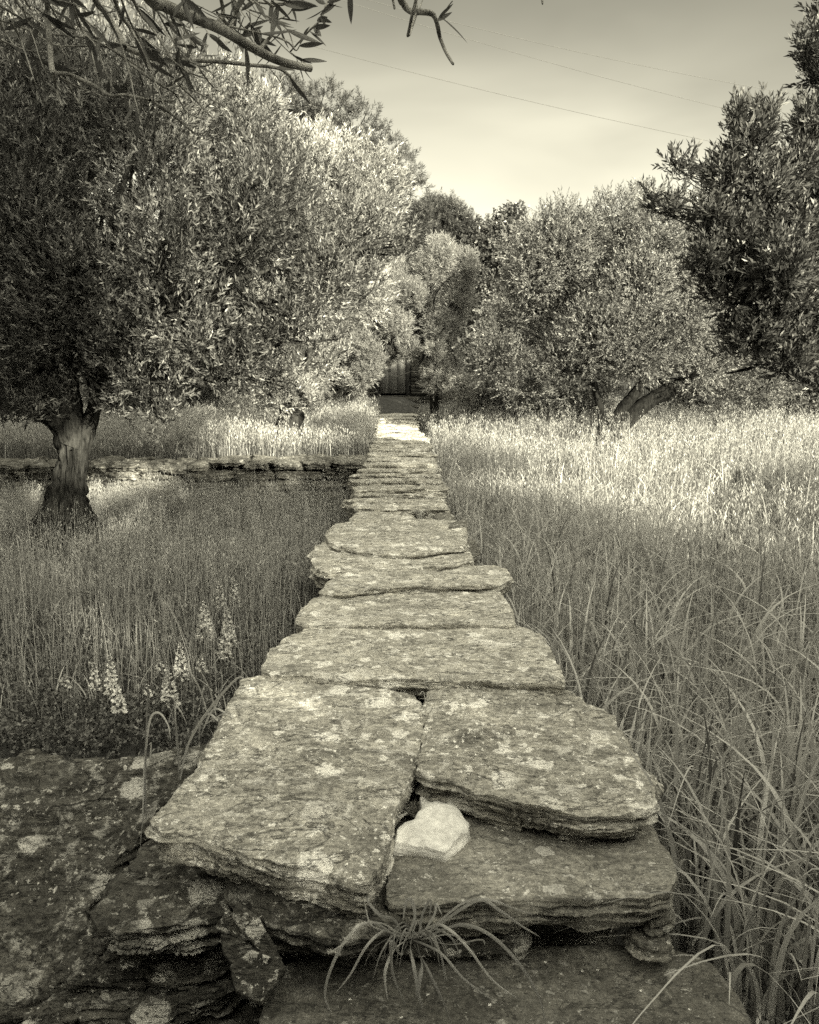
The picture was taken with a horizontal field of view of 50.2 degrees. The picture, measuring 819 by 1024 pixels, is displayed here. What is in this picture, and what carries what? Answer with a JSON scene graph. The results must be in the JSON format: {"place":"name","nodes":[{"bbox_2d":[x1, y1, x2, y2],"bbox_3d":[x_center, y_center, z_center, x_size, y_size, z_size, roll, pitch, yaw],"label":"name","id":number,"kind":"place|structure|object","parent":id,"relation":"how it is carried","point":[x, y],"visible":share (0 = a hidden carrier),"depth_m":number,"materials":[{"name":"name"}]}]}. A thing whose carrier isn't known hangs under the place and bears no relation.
{"place":"outdoors","nodes":[
{"label":"outdoors","id":0,"kind":"place"},
{"bbox_2d":[0,368,818,1023],"bbox_3d":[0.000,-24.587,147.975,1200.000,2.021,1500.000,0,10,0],"label":"ground","id":1,"kind":"structure","parent":0,"point":[392,404],"depth_m":6.22,"materials":[{"name":"soil"}]},
{"bbox_2d":[59,676,71,720],"bbox_3d":[-1.916,1.077,4.898,0.071,0.347,0.053,7,12,34],"label":"flower spike","id":2,"kind":"object","parent":1,"relation":"on","point":[70,686],"visible":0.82,"depth_m":4.88,"materials":[{"name":"grey plant"}]},
{"bbox_2d":[89,662,101,691],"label":"flower spike","id":3,"kind":"object","parent":1,"relation":"on","point":[92,678],"visible":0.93,"depth_m":4.95,"materials":[{"name":"beige plant"}]},
{"bbox_2d":[0,93,195,434],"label":"olive tree","id":4,"kind":"object","parent":1,"relation":"on","point":[50,404],"visible":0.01,"depth_m":16.17,"materials":[{"name":"grey plant"}]},
{"bbox_2d":[0,744,206,1023],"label":"boulder","id":5,"kind":"object","parent":1,"relation":"on","point":[70,833],"visible":0.87,"depth_m":3.28,"materials":[{"name":"stone"}]},
{"bbox_2d":[103,653,120,702],"bbox_3d":[-1.687,1.015,4.963,0.090,0.446,0.100,-8,13,-38],"label":"flower spike","id":6,"kind":"object","parent":1,"relation":"on","point":[110,686],"visible":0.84,"depth_m":4.94,"materials":[{"name":"beige plant"}]},
{"bbox_2d":[110,685,127,743],"bbox_3d":[-1.534,1.098,4.627,0.102,0.385,0.089,0,10,0],"label":"flower spike","id":7,"kind":"object","parent":1,"relation":"on","point":[117,711],"visible":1,"depth_m":4.61,"materials":[{"name":"beige plant"}]},
{"bbox_2d":[143,684,152,733],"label":"flower spike","id":8,"kind":"object","parent":1,"relation":"on","point":[151,694],"visible":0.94,"depth_m":4.74,"materials":[{"name":"beige plant"}]},
{"bbox_2d":[28,158,286,418],"bbox_3d":[-5.040,-4.309,18.059,5.280,5.855,4.370,0,10,0],"label":"olive tree","id":9,"kind":"object","parent":1,"relation":"on","point":[191,399],"visible":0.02,"depth_m":18.25,"materials":[{"name":"grey plant"}]},
{"bbox_2d":[155,659,166,704],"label":"flower spike","id":10,"kind":"object","parent":1,"relation":"on","point":[157,667],"visible":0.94,"depth_m":5.14,"materials":[{"name":"beige plant"}]},
{"bbox_2d":[74,999,262,1023],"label":"wall stone","id":11,"kind":"object","parent":1,"relation":"on","point":[245,1011],"visible":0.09,"depth_m":2.74,"materials":[{"name":"stone"}]},
{"bbox_2d":[21,988,145,1023],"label":"wall stone","id":12,"kind":"object","parent":11,"relation":"on","point":[62,1006],"visible":0.53,"depth_m":2.67,"materials":[{"name":"stone"}]},
{"bbox_2d":[53,934,151,992],"bbox_3d":[-0.948,1.446,2.856,0.370,0.136,0.322,0,10,0],"label":"wall stone","id":13,"kind":"object","parent":12,"relation":"on","point":[78,968],"visible":0.47,"depth_m":2.73,"materials":[{"name":"stone"}]},
{"bbox_2d":[86,903,230,959],"bbox_3d":[-0.782,1.317,2.974,0.534,0.131,0.582,0,10,0],"label":"wall stone","id":14,"kind":"object","parent":13,"relation":"on","point":[99,950],"visible":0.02,"depth_m":2.73,"materials":[{"name":"stone"}]},
{"bbox_2d":[88,840,233,970],"bbox_3d":[-0.706,1.232,2.935,0.550,0.212,0.765,0,10,0],"label":"wall stone","id":15,"kind":"object","parent":14,"relation":"on","point":[150,903],"visible":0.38,"depth_m":2.64,"materials":[{"name":"stone"}]},
{"bbox_2d":[140,690,170,847],"bbox_3d":[-0.848,0.837,2.885,0.110,0.486,0.211,-1,10,-6],"label":"grass plant","id":16,"kind":"object","parent":15,"relation":"on","point":[145,760],"depth_m":2.93,"materials":[{"name":"plant"}]},
{"bbox_2d":[223,822,401,959],"bbox_3d":[-0.320,1.150,2.781,0.644,0.173,0.767,0,10,0],"label":"wall stone","id":17,"kind":"object","parent":15,"relation":"on","point":[296,926],"visible":0.27,"depth_m":2.49,"materials":[{"name":"stone"}]},
{"bbox_2d":[144,675,427,918],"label":"path slab","id":18,"kind":"structure","parent":17,"relation":"on","point":[293,790],"depth_m":2.86,"materials":[{"name":"stone"}]},
{"bbox_2d":[174,676,243,779],"bbox_3d":[-0.711,0.775,3.130,0.258,0.393,0.003,0,10,0],"label":"grass plant","id":19,"kind":"object","parent":18,"relation":"on","point":[200,722],"depth_m":3.13,"materials":[{"name":"plant"}]},
{"bbox_2d":[127,969,244,1023],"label":"wall stone","id":20,"kind":"object","parent":11,"relation":"on","point":[218,997],"visible":0.38,"depth_m":2.67,"materials":[{"name":"stone"}]},
{"bbox_2d":[140,941,250,991],"bbox_3d":[-0.677,1.416,2.893,0.411,0.120,0.474,0,10,0],"label":"wall stone","id":21,"kind":"object","parent":20,"relation":"on","point":[174,972],"visible":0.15,"depth_m":2.71,"materials":[{"name":"stone"}]},
{"bbox_2d":[160,672,180,733],"bbox_3d":[-1.306,1.056,4.782,0.116,0.400,0.113,0,10,0],"label":"flower spike","id":22,"kind":"object","parent":1,"relation":"on","point":[177,703],"visible":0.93,"depth_m":4.76,"materials":[{"name":"beige plant"}]},
{"bbox_2d":[0,461,352,745],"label":"meadow grass","id":23,"kind":"structure","parent":1,"relation":"on","point":[42,597],"depth_m":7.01,"materials":[{"name":"plant"}]},
{"bbox_2d":[173,643,189,683],"bbox_3d":[-1.359,0.979,5.208,0.105,0.423,0.098,0,10,0],"label":"flower spike","id":24,"kind":"object","parent":1,"relation":"on","point":[179,664],"visible":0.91,"depth_m":5.19,"materials":[{"name":"beige plant"}]},
{"bbox_2d":[0,453,367,511],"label":"drystone wall","id":25,"kind":"structure","parent":1,"relation":"on","point":[310,466],"depth_m":12.00,"materials":[{"name":"stone"}]},
{"bbox_2d":[0,391,382,459],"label":"meadow grass","id":26,"kind":"structure","parent":1,"relation":"on","point":[199,451],"depth_m":13.35,"materials":[{"name":"plant"}]},
{"bbox_2d":[195,658,208,703],"bbox_3d":[-1.218,1.021,5.145,0.077,0.355,0.080,0,10,0],"label":"flower spike","id":27,"kind":"object","parent":1,"relation":"on","point":[204,667],"visible":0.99,"depth_m":5.13,"materials":[{"name":"beige plant"}]},
{"bbox_2d":[195,601,213,650],"bbox_3d":[-1.398,0.826,5.992,0.142,0.460,0.134,0,10,0],"label":"flower spike","id":28,"kind":"object","parent":1,"relation":"on","point":[204,625],"visible":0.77,"depth_m":5.97,"materials":[{"name":"beige plant"}]},
{"bbox_2d":[186,661,230,739],"bbox_3d":[-0.797,0.749,3.481,0.170,0.336,0.004,0,10,0],"label":"grass plant","id":29,"kind":"object","parent":1,"relation":"on","point":[212,715],"depth_m":3.49,"materials":[{"name":"plant"}]},
{"bbox_2d":[106,362,313,413],"bbox_3d":[-4.476,-2.525,20.187,4.826,2.079,2.448,0,10,0],"label":"bush","id":30,"kind":"object","parent":1,"relation":"on","point":[203,397],"visible":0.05,"depth_m":20.09,"materials":[{"name":"grey plant"}]},
{"bbox_2d":[0,0,422,557],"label":"olive tree","id":31,"kind":"object","parent":1,"relation":"on","point":[104,311],"visible":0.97,"depth_m":8.31,"materials":[{"name":"grey plant"}]},
{"bbox_2d":[214,579,225,617],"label":"flower spike","id":32,"kind":"object","parent":1,"relation":"on","point":[224,603],"visible":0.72,"depth_m":6.68,"materials":[{"name":"beige plant"}]},
{"bbox_2d":[217,633,233,672],"bbox_3d":[-1.158,0.946,5.509,0.106,0.407,0.096,9,13,41],"label":"flower spike","id":33,"kind":"object","parent":1,"relation":"on","point":[228,651],"visible":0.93,"depth_m":5.48,"materials":[{"name":"beige plant"}]},
{"bbox_2d":[221,607,233,645],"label":"flower spike","id":34,"kind":"object","parent":1,"relation":"on","point":[230,621],"visible":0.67,"depth_m":5.97,"materials":[{"name":"beige plant"}]},
{"bbox_2d":[226,625,236,667],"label":"flower spike","id":35,"kind":"object","parent":1,"relation":"on","point":[232,636],"visible":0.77,"depth_m":5.66,"materials":[{"name":"beige plant"}]},
{"bbox_2d":[229,579,239,610],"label":"flower spike","id":36,"kind":"object","parent":1,"relation":"on","point":[238,597],"visible":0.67,"depth_m":6.71,"materials":[{"name":"beige plant"}]},
{"bbox_2d":[0,0,542,148],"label":"olive tree","id":37,"kind":"object","parent":1,"relation":"on","point":[190,12],"visible":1,"depth_m":1.29,"materials":[{"name":"grey plant"}]},
{"bbox_2d":[147,46,419,454],"bbox_3d":[-1.918,-4.005,14.119,4.193,6.568,3.066,0,10,0],"label":"olive tree","id":38,"kind":"object","parent":1,"relation":"on","point":[293,415],"visible":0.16,"depth_m":13.63,"materials":[{"name":"grey plant"}]},
{"bbox_2d":[172,69,441,394],"bbox_3d":[-3.172,-7.683,25.850,8.298,9.846,6.712,0,10,0],"label":"tree","id":39,"kind":"object","parent":1,"relation":"on","point":[318,106],"visible":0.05,"depth_m":24.39,"materials":[{"name":"leaf"},{"name":"bark"}]},
{"bbox_2d":[314,313,449,403],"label":"stone house","id":40,"kind":"structure","parent":1,"relation":"on","point":[407,384],"depth_m":25.79,"materials":[{"name":"grey stone"}]},
{"bbox_2d":[379,357,405,392],"bbox_3d":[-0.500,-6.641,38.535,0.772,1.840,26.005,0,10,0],"label":"door","id":41,"kind":"structure","parent":40,"relation":"in","point":[397,384],"depth_m":25.81,"materials":[{"name":"grey wood"}]},
{"bbox_2d":[0,272,775,379],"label":"distant wood","id":42,"kind":"object","parent":1,"relation":"on","point":[474,314],"visible":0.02,"depth_m":44.17,"materials":[{"name":"grey plant"}]},
{"bbox_2d":[303,230,484,438],"bbox_3d":[-0.594,-3.686,19.148,4.495,4.713,2.446,0,10,0],"label":"tree","id":43,"kind":"object","parent":1,"relation":"on","point":[436,294],"visible":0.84,"depth_m":18.77,"materials":[{"name":"grey plant"}]},
{"bbox_2d":[368,396,419,403],"bbox_3d":[-0.472,-3.135,25.472,1.573,0.449,0.772,0,10,0],"label":"step","id":44,"kind":"object","parent":1,"relation":"on","point":[415,399],"visible":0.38,"depth_m":25.17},
{"bbox_2d":[379,412,419,419],"bbox_3d":[-0.468,-2.665,24.195,1.569,0.248,0.898,0,10,0],"label":"step","id":45,"kind":"object","parent":1,"relation":"on","point":[404,412],"visible":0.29,"depth_m":23.82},
{"bbox_2d":[0,543,818,1023],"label":"ground cover","id":46,"kind":"object","parent":1,"relation":"on","point":[108,729],"visible":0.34,"depth_m":5.29,"materials":[{"name":"grey plant"}]},
{"bbox_2d":[378,187,485,295],"bbox_3d":[0.469,-7.306,29.141,4.630,6.745,2.659,0,10,0],"label":"pine tree","id":47,"kind":"object","parent":1,"relation":"on","point":[457,221],"visible":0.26,"depth_m":28.34,"materials":[{"name":"grey plant"}]},
{"bbox_2d":[279,518,624,960],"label":"drystone wall","id":48,"kind":"structure","parent":1,"relation":"on","point":[570,936],"depth_m":3.08,"materials":[{"name":"stone"}]},
{"bbox_2d":[349,511,383,522],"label":"gap stone","id":49,"kind":"object","parent":48,"relation":"on","point":[368,516],"visible":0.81,"depth_m":7.93,"materials":[{"name":"stone"}]},
{"bbox_2d":[306,542,474,588],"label":"path slab","id":50,"kind":"structure","parent":48,"relation":"on","point":[328,563],"depth_m":6.05,"materials":[{"name":"stone"}]},
{"bbox_2d":[339,497,446,510],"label":"path slab","id":51,"kind":"structure","parent":48,"relation":"on","point":[346,503],"depth_m":8.83,"materials":[{"name":"stone"}]},
{"bbox_2d":[373,511,414,520],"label":"gap stone","id":52,"kind":"object","parent":48,"relation":"on","point":[386,516],"visible":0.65,"depth_m":8.12,"materials":[{"name":"stone"}]},
{"bbox_2d":[348,473,441,481],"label":"path slab","id":53,"kind":"structure","parent":48,"relation":"on","point":[380,476],"depth_m":10.79,"materials":[{"name":"stone"}]},
{"bbox_2d":[347,477,443,490],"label":"path slab","id":54,"kind":"structure","parent":48,"relation":"on","point":[390,481],"depth_m":10.23,"materials":[{"name":"stone"}]},
{"bbox_2d":[324,518,468,558],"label":"path slab","id":55,"kind":"structure","parent":48,"relation":"on","point":[410,538],"depth_m":6.88,"materials":[{"name":"stone"}]},
{"bbox_2d":[411,509,471,700],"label":"joint grass","id":56,"kind":"structure","parent":55,"relation":"on","point":[421,517],"depth_m":3.80,"materials":[{"name":"plant"}]},
{"bbox_2d":[448,519,468,530],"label":"edge stone","id":57,"kind":"object","parent":55,"relation":"on","point":[458,524],"visible":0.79,"depth_m":7.61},
{"bbox_2d":[467,540,480,564],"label":"edge stone","id":58,"kind":"object","parent":55,"relation":"on","point":[473,549],"visible":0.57,"depth_m":6.82,"materials":[{"name":"stone"}]},
{"bbox_2d":[377,416,416,420],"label":"path slab","id":59,"kind":"structure","parent":48,"relation":"on","point":[397,418],"depth_m":21.17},
{"bbox_2d":[375,426,418,429],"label":"path slab","id":60,"kind":"structure","parent":48,"relation":"on","point":[400,427],"depth_m":18.24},
{"bbox_2d":[363,448,431,452],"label":"path slab","id":61,"kind":"structure","parent":48,"relation":"on","point":[403,450],"depth_m":13.60,"materials":[{"name":"stone"}]},
{"bbox_2d":[374,429,420,432],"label":"path slab","id":62,"kind":"structure","parent":48,"relation":"on","point":[397,431],"depth_m":17.53,"materials":[{"name":"stone"}]},
{"bbox_2d":[376,423,419,429],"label":"path slab","id":63,"kind":"structure","parent":48,"relation":"on","point":[395,424],"depth_m":18.83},
{"bbox_2d":[346,501,450,518],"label":"path slab","id":64,"kind":"structure","parent":48,"relation":"on","point":[434,508],"depth_m":8.33,"materials":[{"name":"stone"}]},
{"bbox_2d":[350,492,447,500],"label":"path slab","id":65,"kind":"structure","parent":48,"relation":"on","point":[421,495],"depth_m":9.37,"materials":[{"name":"stone"}]},
{"bbox_2d":[373,432,424,436],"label":"path slab","id":66,"kind":"structure","parent":48,"relation":"on","point":[408,434],"depth_m":16.48,"materials":[{"name":"stone"}]},
{"bbox_2d":[378,413,419,418],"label":"path slab","id":67,"kind":"structure","parent":48,"relation":"on","point":[416,416],"depth_m":22.43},
{"bbox_2d":[376,420,421,425],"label":"path slab","id":68,"kind":"structure","parent":48,"relation":"on","point":[400,421],"depth_m":19.95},
{"bbox_2d":[356,468,442,477],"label":"path slab","id":69,"kind":"structure","parent":48,"relation":"on","point":[398,471],"depth_m":11.29,"materials":[{"name":"stone"}]},
{"bbox_2d":[361,462,438,468],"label":"path slab","id":70,"kind":"structure","parent":48,"relation":"on","point":[388,465],"depth_m":11.69,"materials":[{"name":"stone"}]},
{"bbox_2d":[351,485,449,495],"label":"path slab","id":71,"kind":"structure","parent":48,"relation":"on","point":[394,489],"depth_m":9.52,"materials":[{"name":"stone"}]},
{"bbox_2d":[367,443,433,451],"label":"path slab","id":72,"kind":"structure","parent":48,"relation":"on","point":[402,446],"depth_m":14.26,"materials":[{"name":"stone"}]},
{"bbox_2d":[370,440,430,444],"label":"path slab","id":73,"kind":"structure","parent":48,"relation":"on","point":[378,442],"depth_m":14.85,"materials":[{"name":"stone"}]},
{"bbox_2d":[367,456,436,463],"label":"path slab","id":74,"kind":"structure","parent":48,"relation":"on","point":[401,459],"depth_m":12.40,"materials":[{"name":"stone"}]},
{"bbox_2d":[366,452,437,459],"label":"path slab","id":75,"kind":"structure","parent":48,"relation":"on","point":[383,454],"depth_m":12.99,"materials":[{"name":"stone"}]},
{"bbox_2d":[374,436,429,440],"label":"path slab","id":76,"kind":"structure","parent":48,"relation":"on","point":[422,438],"depth_m":15.95,"materials":[{"name":"stone"}]},
{"bbox_2d":[295,590,515,633],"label":"path slab","id":77,"kind":"structure","parent":48,"relation":"on","point":[431,611],"depth_m":4.86,"materials":[{"name":"stone"}]},
{"bbox_2d":[261,626,565,699],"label":"path slab","id":78,"kind":"structure","parent":48,"relation":"on","point":[409,661],"depth_m":4.08,"materials":[{"name":"stone"}]},
{"bbox_2d":[318,565,513,598],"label":"path slab","id":79,"kind":"structure","parent":48,"relation":"on","point":[405,581],"depth_m":5.50,"materials":[{"name":"stone"}]},
{"bbox_2d":[432,512,454,519],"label":"gap stone","id":80,"kind":"object","parent":48,"relation":"on","point":[445,516],"visible":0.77,"depth_m":8.08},
{"bbox_2d":[384,811,677,937],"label":"step slab","id":81,"kind":"structure","parent":48,"relation":"on","point":[545,877],"depth_m":2.61,"materials":[{"name":"stone"}]},
{"bbox_2d":[392,796,469,861],"bbox_3d":[0.104,1.028,2.906,0.222,0.088,0.381,3,10,19],"label":"white stone","id":82,"kind":"object","parent":81,"relation":"on","point":[437,831],"visible":0.94,"depth_m":2.79,"materials":[{"name":"stone"}]},
{"bbox_2d":[413,688,664,842],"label":"path slab","id":83,"kind":"structure","parent":81,"relation":"on","point":[497,759],"depth_m":3.05,"materials":[{"name":"stone"}]},
{"bbox_2d":[591,833,638,841],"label":"wall stone","id":84,"kind":"object","parent":81,"relation":"on","point":[623,839],"visible":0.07,"depth_m":2.82,"materials":[{"name":"stone"}]},
{"bbox_2d":[457,199,548,369],"bbox_3d":[3.084,-6.869,28.263,3.466,6.182,1.854,0,10,0],"label":"broadleaf tree","id":85,"kind":"object","parent":1,"relation":"on","point":[486,234],"visible":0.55,"depth_m":27.64,"materials":[{"name":"grey plant"}]},
{"bbox_2d":[259,944,751,1023],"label":"step slab","id":86,"kind":"structure","parent":1,"relation":"on","point":[573,993],"depth_m":2.47,"materials":[{"name":"stone"}]},
{"bbox_2d":[230,950,285,1005],"bbox_3d":[-0.418,1.283,2.413,0.156,0.144,0.130,0,10,0],"label":"wedge stone","id":87,"kind":"object","parent":86,"relation":"on","point":[257,976],"visible":1,"depth_m":2.38,"materials":[{"name":"stone"}]},
{"bbox_2d":[221,934,257,964],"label":"wedge stone","id":88,"kind":"object","parent":87,"relation":"on","point":[234,949],"visible":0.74,"depth_m":2.45,"materials":[{"name":"stone"}]},
{"bbox_2d":[222,908,248,941],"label":"wedge stone","id":89,"kind":"object","parent":88,"relation":"on","point":[232,927],"visible":0.8,"depth_m":2.48,"materials":[{"name":"stone"}]},
{"bbox_2d":[233,903,281,960],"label":"wedge stone","id":90,"kind":"object","parent":87,"relation":"on","point":[248,922],"visible":0.98,"depth_m":2.44,"materials":[{"name":"stone"}]},
{"bbox_2d":[324,895,545,1023],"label":"grass tuft","id":91,"kind":"object","parent":86,"relation":"on","point":[427,933],"visible":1,"depth_m":2.29,"materials":[{"name":"plant"}]},
{"bbox_2d":[395,928,532,962],"bbox_3d":[0.163,1.304,2.637,0.414,0.112,0.150,0,10,0],"label":"wall stone","id":92,"kind":"object","parent":86,"relation":"on","point":[517,944],"visible":0.42,"depth_m":2.59,"materials":[{"name":"stone"}]},
{"bbox_2d":[621,926,674,962],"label":"wall stone","id":93,"kind":"object","parent":86,"relation":"on","point":[640,944],"visible":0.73,"depth_m":2.56,"materials":[{"name":"stone"}]},
{"bbox_2d":[641,907,675,936],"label":"wall stone","id":94,"kind":"object","parent":93,"relation":"on","point":[658,926],"visible":0.51,"depth_m":2.59,"materials":[{"name":"stone"}]},
{"bbox_2d":[461,285,552,392],"bbox_3d":[2.617,-4.254,23.665,2.846,3.810,2.310,0,10,0],"label":"bush","id":95,"kind":"object","parent":1,"relation":"on","point":[502,325],"visible":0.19,"depth_m":23.47,"materials":[{"name":"grey plant"}]},
{"bbox_2d":[458,367,558,429],"bbox_3d":[2.409,-2.678,21.814,2.526,1.948,2.506,5,11,25],"label":"bush","id":96,"kind":"object","parent":1,"relation":"on","point":[484,399],"visible":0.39,"depth_m":21.42,"materials":[{"name":"grey plant"}]},
{"bbox_2d":[515,362,620,430],"bbox_3d":[3.971,-2.777,21.830,2.746,2.192,2.274,2,10,10],"label":"bush","id":97,"kind":"object","parent":1,"relation":"on","point":[581,407],"visible":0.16,"depth_m":21.44,"materials":[{"name":"grey plant"}]},
{"bbox_2d":[415,396,818,831],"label":"oat heads","id":98,"kind":"object","parent":1,"relation":"on","point":[534,454],"visible":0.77,"depth_m":10.07,"materials":[{"name":"plant"}]},
{"bbox_2d":[445,177,818,450],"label":"olive tree","id":99,"kind":"object","parent":1,"relation":"on","point":[635,333],"visible":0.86,"depth_m":16.07,"materials":[{"name":"grey plant"}]},
{"bbox_2d":[560,175,757,408],"bbox_3d":[6.968,-5.885,24.848,6.032,6.901,4.195,-6,11,-30],"label":"olive tree","id":100,"kind":"object","parent":1,"relation":"on","point":[631,187],"visible":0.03,"depth_m":23.92,"materials":[{"name":"grey plant"}]},
{"bbox_2d":[637,0,818,412],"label":"olive tree","id":101,"kind":"object","parent":1,"relation":"on","point":[769,221],"visible":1,"depth_m":7.07,"materials":[{"name":"grey plant"}]},
{"bbox_2d":[662,271,818,435],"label":"olive tree","id":102,"kind":"object","parent":1,"relation":"on","point":[786,411],"visible":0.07,"depth_m":19.93,"materials":[{"name":"grey plant"}]},
{"bbox_2d":[666,360,815,421],"bbox_3d":[9.497,-3.025,22.836,5.799,2.320,2.459,0,10,0],"label":"bush","id":103,"kind":"object","parent":1,"relation":"on","point":[675,407],"visible":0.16,"depth_m":22.82,"materials":[{"name":"grey plant"}]},
{"bbox_2d":[0,0,818,355],"label":"sky","id":104,"kind":"structure","parent":0,"point":[490,149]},
{"bbox_2d":[216,19,756,150],"bbox_3d":[6.518,-14.893,31.922,27.013,5.733,0.015,0,10,0],"label":"power line","id":105,"kind":"object","parent":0,"point":[497,93],"visible":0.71,"depth_m":31.86,"materials":[{"name":"metal"}]},
{"bbox_2d":[349,813,691,1018],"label":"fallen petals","id":106,"kind":"object","parent":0,"point":[402,816],"visible":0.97,"depth_m":2.58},
{"bbox_2d":[342,0,787,123],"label":"power line","id":107,"kind":"object","parent":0,"point":[542,60],"visible":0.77,"depth_m":31.67,"materials":[{"name":"metal"}]},
{"bbox_2d":[369,0,796,94],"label":"power line","id":108,"kind":"object","parent":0,"point":[589,54],"visible":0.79,"depth_m":31.63,"materials":[{"name":"metal"}]},
{"bbox_2d":[413,399,818,1023],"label":"meadow grass","id":109,"kind":"structure","parent":0,"point":[717,845],"depth_m":4.72,"materials":[{"name":"plant"}]}
]}

